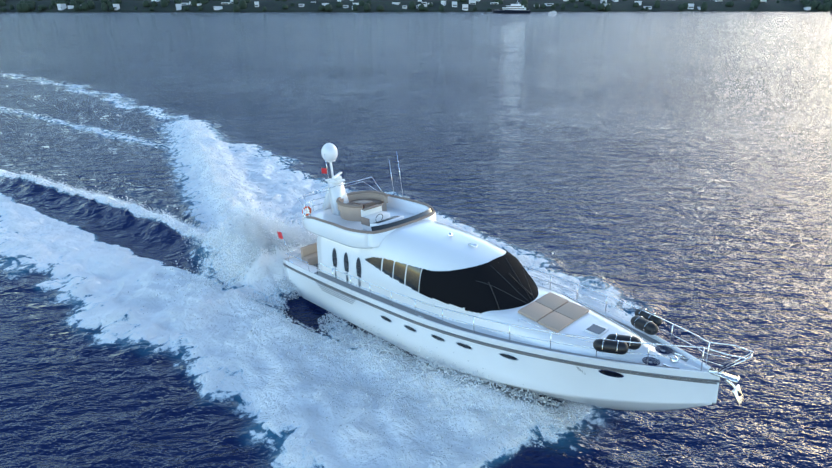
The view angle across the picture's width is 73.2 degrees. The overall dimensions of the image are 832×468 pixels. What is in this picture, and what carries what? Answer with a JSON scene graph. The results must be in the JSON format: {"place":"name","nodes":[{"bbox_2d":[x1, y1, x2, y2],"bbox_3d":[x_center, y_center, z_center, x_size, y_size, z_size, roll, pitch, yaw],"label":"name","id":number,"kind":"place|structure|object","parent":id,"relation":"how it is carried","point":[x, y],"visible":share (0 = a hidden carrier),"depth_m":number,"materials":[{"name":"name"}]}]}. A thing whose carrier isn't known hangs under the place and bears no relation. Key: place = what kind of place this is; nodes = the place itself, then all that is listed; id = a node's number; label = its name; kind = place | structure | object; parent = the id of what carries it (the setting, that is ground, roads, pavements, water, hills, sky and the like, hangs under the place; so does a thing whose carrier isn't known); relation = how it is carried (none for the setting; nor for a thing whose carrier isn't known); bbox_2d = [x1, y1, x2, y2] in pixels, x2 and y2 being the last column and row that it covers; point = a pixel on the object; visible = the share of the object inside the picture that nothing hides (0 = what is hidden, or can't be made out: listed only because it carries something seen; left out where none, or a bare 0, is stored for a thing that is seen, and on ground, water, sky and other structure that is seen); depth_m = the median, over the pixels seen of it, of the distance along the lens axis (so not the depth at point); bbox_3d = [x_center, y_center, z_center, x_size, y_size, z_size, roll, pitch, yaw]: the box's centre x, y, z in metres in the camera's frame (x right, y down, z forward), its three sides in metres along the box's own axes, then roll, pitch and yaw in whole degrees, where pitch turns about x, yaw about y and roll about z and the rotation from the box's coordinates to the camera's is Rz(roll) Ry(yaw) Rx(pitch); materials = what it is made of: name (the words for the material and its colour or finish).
{"place":"outdoors","nodes":[
{"label":"outdoors","id":0,"kind":"place"},
{"bbox_2d":[361,204,382,225],"bbox_3d":[-1.788,-0.834,24.371,1.160,0.660,0.560,-20,26,-39],"label":"helm seat bolster","id":1,"kind":"object","parent":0,"point":[365,221],"visible":0.98,"depth_m":24.12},
{"bbox_2d":[0,11,831,467],"bbox_3d":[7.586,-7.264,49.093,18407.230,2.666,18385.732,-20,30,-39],"label":"sea","id":2,"kind":"structure","parent":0,"point":[674,167],"depth_m":38.37,"materials":[{"name":"liquid"}]},
{"bbox_2d":[2,119,616,467],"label":"spray","id":3,"kind":"object","parent":2,"relation":"on","point":[291,234],"visible":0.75,"depth_m":27.67,"materials":[{"name":"white liquid"}]},
{"bbox_2d":[283,253,719,411],"bbox_3d":[1.823,3.465,22.673,5.100,3.590,19.300,-20,26,-39],"label":"hull","id":4,"kind":"object","parent":2,"relation":"on","point":[574,385],"visible":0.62,"depth_m":18.39,"materials":[{"name":"paint"}]},
{"bbox_2d":[316,282,354,303],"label":"engine vents","id":5,"kind":"object","parent":4,"relation":"attached to","point":[336,293],"visible":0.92,"depth_m":24.50,"materials":[{"name":"grey metal"}]},
{"bbox_2d":[287,255,707,370],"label":"deck","id":6,"kind":"structure","parent":4,"relation":"on","point":[689,364],"depth_m":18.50,"materials":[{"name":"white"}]},
{"bbox_2d":[300,242,317,264],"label":"cockpit seats","id":7,"kind":"object","parent":6,"relation":"on","point":[309,255],"visible":0.27,"depth_m":27.91,"materials":[{"name":"beige leather"}]},
{"bbox_2d":[317,219,506,323],"bbox_3d":[0.524,1.069,23.155,3.960,2.735,10.730,-20,26,-39],"label":"deckhouse","id":8,"kind":"object","parent":6,"relation":"on","point":[427,244],"visible":0.5,"depth_m":21.85,"materials":[{"name":"white plastic"}]},
{"bbox_2d":[332,248,361,287],"bbox_3d":[-2.993,1.480,24.288,0.093,1.478,2.126,-20,26,-39],"label":"oval frame","id":9,"kind":"object","parent":8,"relation":"attached to","point":[359,283],"visible":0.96,"depth_m":24.17,"materials":[{"name":"black glass"}]},
{"bbox_2d":[303,196,428,248],"bbox_3d":[-2.523,-0.817,25.849,4.720,0.790,5.799,-20,26,-39],"label":"flybridge","id":10,"kind":"object","parent":8,"relation":"on","point":[400,207],"visible":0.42,"depth_m":25.05,"materials":[{"name":"white plastic"}]},
{"bbox_2d":[302,206,310,215],"bbox_3d":[-5.163,-1.083,26.470,0.484,0.472,0.127,-15,27,-32],"label":"life ring","id":11,"kind":"object","parent":10,"relation":"on","point":[309,208],"visible":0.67,"depth_m":26.46,"materials":[{"name":"orange"}]},
{"bbox_2d":[321,143,348,215],"bbox_3d":[-3.992,-2.690,26.744,1.100,3.320,1.605,-20,26,-39],"label":"radar mast","id":12,"kind":"object","parent":10,"relation":"on","point":[330,152],"visible":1,"depth_m":26.50,"materials":[{"name":"white plastic"}]},
{"bbox_2d":[277,168,326,238],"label":"flags","id":13,"kind":"object","parent":12,"relation":"attached to","point":[324,171],"visible":0.98,"depth_m":27.73,"materials":[{"name":"red fabric"}]},
{"bbox_2d":[298,151,402,215],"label":"antennas","id":14,"kind":"object","parent":10,"relation":"on","point":[347,185],"visible":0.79,"depth_m":26.45,"materials":[{"name":"silver metal"}]},
{"bbox_2d":[337,193,387,221],"bbox_3d":[-2.577,-1.320,26.566,2.387,0.720,2.154,-20,26,-39],"label":"flybridge sofa","id":15,"kind":"object","parent":10,"relation":"on","point":[350,214],"visible":0.54,"depth_m":26.69,"materials":[{"name":"beige leather"}]},
{"bbox_2d":[346,199,383,203],"bbox_3d":[-2.565,-1.381,26.526,1.996,0.050,1.801,-20,26,-39],"label":"seat cushion","id":16,"kind":"object","parent":15,"relation":"on","point":[372,200],"visible":0.38,"depth_m":26.98,"materials":[{"name":"beige leather"}]},
{"bbox_2d":[353,199,372,208],"bbox_3d":[-2.479,-1.225,26.416,0.620,0.612,0.800,-20,26,-39],"label":"table","id":17,"kind":"object","parent":10,"relation":"on","point":[363,202],"visible":0.9,"depth_m":26.29,"materials":[{"name":"white plastic"}]},
{"bbox_2d":[306,191,434,233],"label":"flybridge coaming trim","id":18,"kind":"structure","parent":10,"relation":"on","point":[361,206],"depth_m":24.57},
{"bbox_2d":[361,206,389,230],"bbox_3d":[-1.771,-0.710,24.483,1.150,0.890,0.640,-20,26,-39],"label":"console","id":19,"kind":"object","parent":10,"relation":"on","point":[371,214],"visible":0.65,"depth_m":24.31,"materials":[{"name":"white plastic"}]},
{"bbox_2d":[370,216,403,230],"bbox_3d":[-1.190,-0.329,23.821,1.500,0.641,0.634,-20,26,-39],"label":"helm console","id":20,"kind":"object","parent":10,"relation":"on","point":[390,221],"visible":0.33,"depth_m":23.52,"materials":[{"name":"white plastic"}]},
{"bbox_2d":[371,207,432,230],"bbox_3d":[-0.717,-0.718,23.826,3.506,0.410,1.283,-20,26,-39],"label":"flybridge windscreen","id":21,"kind":"object","parent":10,"relation":"on","point":[399,222],"visible":0.96,"depth_m":23.39,"materials":[{"name":"glass"}]},
{"bbox_2d":[368,212,436,246],"bbox_3d":[-0.389,-0.214,23.662,3.880,0.570,0.630,-20,26,-39],"label":"fairing","id":22,"kind":"object","parent":10,"relation":"attached to","point":[375,240],"visible":0.23,"depth_m":22.60,"materials":[{"name":"white plastic"}]},
{"bbox_2d":[365,257,421,291],"bbox_3d":[-0.946,1.397,22.099,0.234,0.903,3.190,-20,26,-39],"label":"side window","id":23,"kind":"structure","parent":8,"relation":"attached to","point":[412,276],"depth_m":21.71,"materials":[{"name":"brown glass"}]},
{"bbox_2d":[448,233,476,247],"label":"roof fittings","id":24,"kind":"object","parent":8,"relation":"on","point":[450,235],"visible":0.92,"depth_m":21.18,"materials":[{"name":"silver metal"}]},
{"bbox_2d":[419,259,530,313],"bbox_3d":[2.161,1.864,19.960,1.670,1.479,4.265,-73,74,-66],"label":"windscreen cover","id":25,"kind":"object","parent":8,"relation":"attached to","point":[465,289],"visible":0.92,"depth_m":19.80,"materials":[{"name":"black fabric"}]},
{"bbox_2d":[478,259,533,302],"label":"windshield wipers","id":26,"kind":"object","parent":8,"relation":"on","point":[512,286],"visible":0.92,"depth_m":19.84,"materials":[{"name":"grey metal"}]},
{"bbox_2d":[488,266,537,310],"bbox_3d":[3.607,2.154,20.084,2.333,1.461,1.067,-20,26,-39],"label":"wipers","id":27,"kind":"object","parent":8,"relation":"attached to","point":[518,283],"visible":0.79,"depth_m":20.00,"materials":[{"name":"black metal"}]},
{"bbox_2d":[496,249,538,301],"bbox_3d":[3.688,1.305,21.296,1.670,1.479,4.265,-1,23,-3],"label":"windshield","id":28,"kind":"object","parent":8,"relation":"on","point":[514,263],"visible":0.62,"depth_m":20.38,"materials":[{"name":"black glass"}]},
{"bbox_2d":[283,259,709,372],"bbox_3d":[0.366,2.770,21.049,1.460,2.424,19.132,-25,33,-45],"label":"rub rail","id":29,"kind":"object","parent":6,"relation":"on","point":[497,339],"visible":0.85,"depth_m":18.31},
{"bbox_2d":[285,191,753,373],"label":"rails","id":30,"kind":"object","parent":6,"relation":"on","point":[573,336],"visible":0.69,"depth_m":17.73,"materials":[{"name":"silver metal"}]},
{"bbox_2d":[593,308,661,354],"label":"fenders","id":31,"kind":"object","parent":30,"relation":"attached to","point":[610,344],"visible":0.98,"depth_m":16.51,"materials":[{"name":"black rubber"}]},
{"bbox_2d":[602,309,656,354],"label":"fender holders","id":32,"kind":"object","parent":30,"relation":"attached to","point":[631,335],"visible":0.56,"depth_m":17.14,"materials":[{"name":"silver metal"}]},
{"bbox_2d":[474,286,669,361],"bbox_3d":[4.716,2.966,19.158,3.320,0.804,7.950,-20,26,-39],"label":"coachroof","id":33,"kind":"object","parent":6,"relation":"on","point":[513,316],"visible":0.44,"depth_m":18.18,"materials":[{"name":"white plastic"}]},
{"bbox_2d":[518,292,588,332],"bbox_3d":[4.681,2.625,19.055,1.920,0.161,1.606,-20,30,-39],"label":"sunpad","id":34,"kind":"object","parent":33,"relation":"on","point":[553,312],"visible":0.98,"depth_m":18.93,"materials":[{"name":"beige fabric"}]},
{"bbox_2d":[584,324,642,344],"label":"hatch frames","id":35,"kind":"structure","parent":33,"relation":"on","point":[601,334],"depth_m":17.84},
{"bbox_2d":[586,324,605,333],"bbox_3d":[6.186,3.197,17.574,0.460,0.060,1.631,-20,26,-39],"label":"deck hatch","id":36,"kind":"object","parent":35,"relation":"in","point":[596,329],"visible":0.36,"depth_m":17.96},
{"bbox_2d":[536,284,710,369],"bbox_3d":[3.129,1.759,23.466,1.460,2.424,19.132,-16,28,-33],"label":"bulwark","id":37,"kind":"object","parent":6,"relation":"on","point":[679,350],"visible":0.38,"depth_m":18.20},
{"bbox_2d":[289,261,681,367],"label":"cleats","id":38,"kind":"object","parent":37,"relation":"on","point":[668,366],"visible":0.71,"depth_m":16.53,"materials":[{"name":"silver metal"}]},
{"bbox_2d":[587,307,688,361],"bbox_3d":[3.610,2.032,22.795,1.345,1.963,15.772,-16,28,-34],"label":"bulwark","id":39,"kind":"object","parent":6,"relation":"on","point":[648,338],"depth_m":17.93,"materials":[{"name":"grey plastic"}]},
{"bbox_2d":[642,346,672,365],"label":"mooring lines","id":40,"kind":"object","parent":6,"relation":"on","point":[660,351],"visible":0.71,"depth_m":16.55,"materials":[{"name":"blue fabric"}]},
{"bbox_2d":[670,356,744,404],"bbox_3d":[8.111,4.032,15.724,0.400,0.685,2.002,-20,26,-39],"label":"anchor","id":41,"kind":"object","parent":6,"relation":"on","point":[728,378],"visible":0.83,"depth_m":15.20,"materials":[{"name":"silver metal"}]},
{"bbox_2d":[284,265,716,384],"bbox_3d":[0.451,3.050,21.108,1.383,2.393,19.279,-25,33,-45],"label":"cove line","id":42,"kind":"object","parent":4,"relation":"attached to","point":[696,381],"visible":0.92,"depth_m":17.90,"materials":[{"name":"grey paint"}]},
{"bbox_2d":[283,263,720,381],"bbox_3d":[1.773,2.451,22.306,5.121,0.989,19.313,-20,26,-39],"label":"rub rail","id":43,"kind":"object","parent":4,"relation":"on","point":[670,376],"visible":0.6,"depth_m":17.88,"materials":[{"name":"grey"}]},
{"bbox_2d":[381,315,623,377],"bbox_3d":[2.216,3.817,19.305,0.479,1.624,9.524,-27,35,-47],"label":"port frame","id":44,"kind":"object","parent":4,"relation":"attached to","point":[498,353],"visible":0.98,"depth_m":19.33,"materials":[{"name":"metal"}]},
{"bbox_2d":[381,316,621,376],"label":"portholes","id":45,"kind":"object","parent":44,"relation":"in","point":[512,358],"visible":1,"depth_m":18.59,"materials":[{"name":"black glass"}]},
{"bbox_2d":[492,1,530,12],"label":"yacht","id":46,"kind":"object","parent":2,"relation":"on","point":[516,8],"visible":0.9,"depth_m":589.36,"materials":[{"name":"white"}]},
{"bbox_2d":[0,0,831,11],"bbox_3d":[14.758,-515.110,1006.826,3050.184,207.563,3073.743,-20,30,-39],"label":"shore hills","id":47,"kind":"structure","parent":0,"point":[485,5],"depth_m":673.53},
{"bbox_2d":[0,0,831,11],"bbox_3d":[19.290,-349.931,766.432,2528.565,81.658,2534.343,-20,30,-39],"label":"shore trees","id":48,"kind":"object","parent":47,"relation":"on","point":[28,5],"visible":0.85,"depth_m":659.68,"materials":[{"name":"green plant"}]},
{"bbox_2d":[57,0,810,10],"bbox_3d":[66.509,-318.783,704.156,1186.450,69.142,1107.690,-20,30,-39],"label":"town houses","id":49,"kind":"structure","parent":47,"relation":"on","point":[63,6],"depth_m":665.53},
{"bbox_2d":[67,0,765,8],"bbox_3d":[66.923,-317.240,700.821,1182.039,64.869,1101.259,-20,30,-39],"label":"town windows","id":50,"kind":"structure","parent":49,"relation":"attached to","point":[453,5],"depth_m":673.97,"materials":[{"name":"glass"}]}
]}

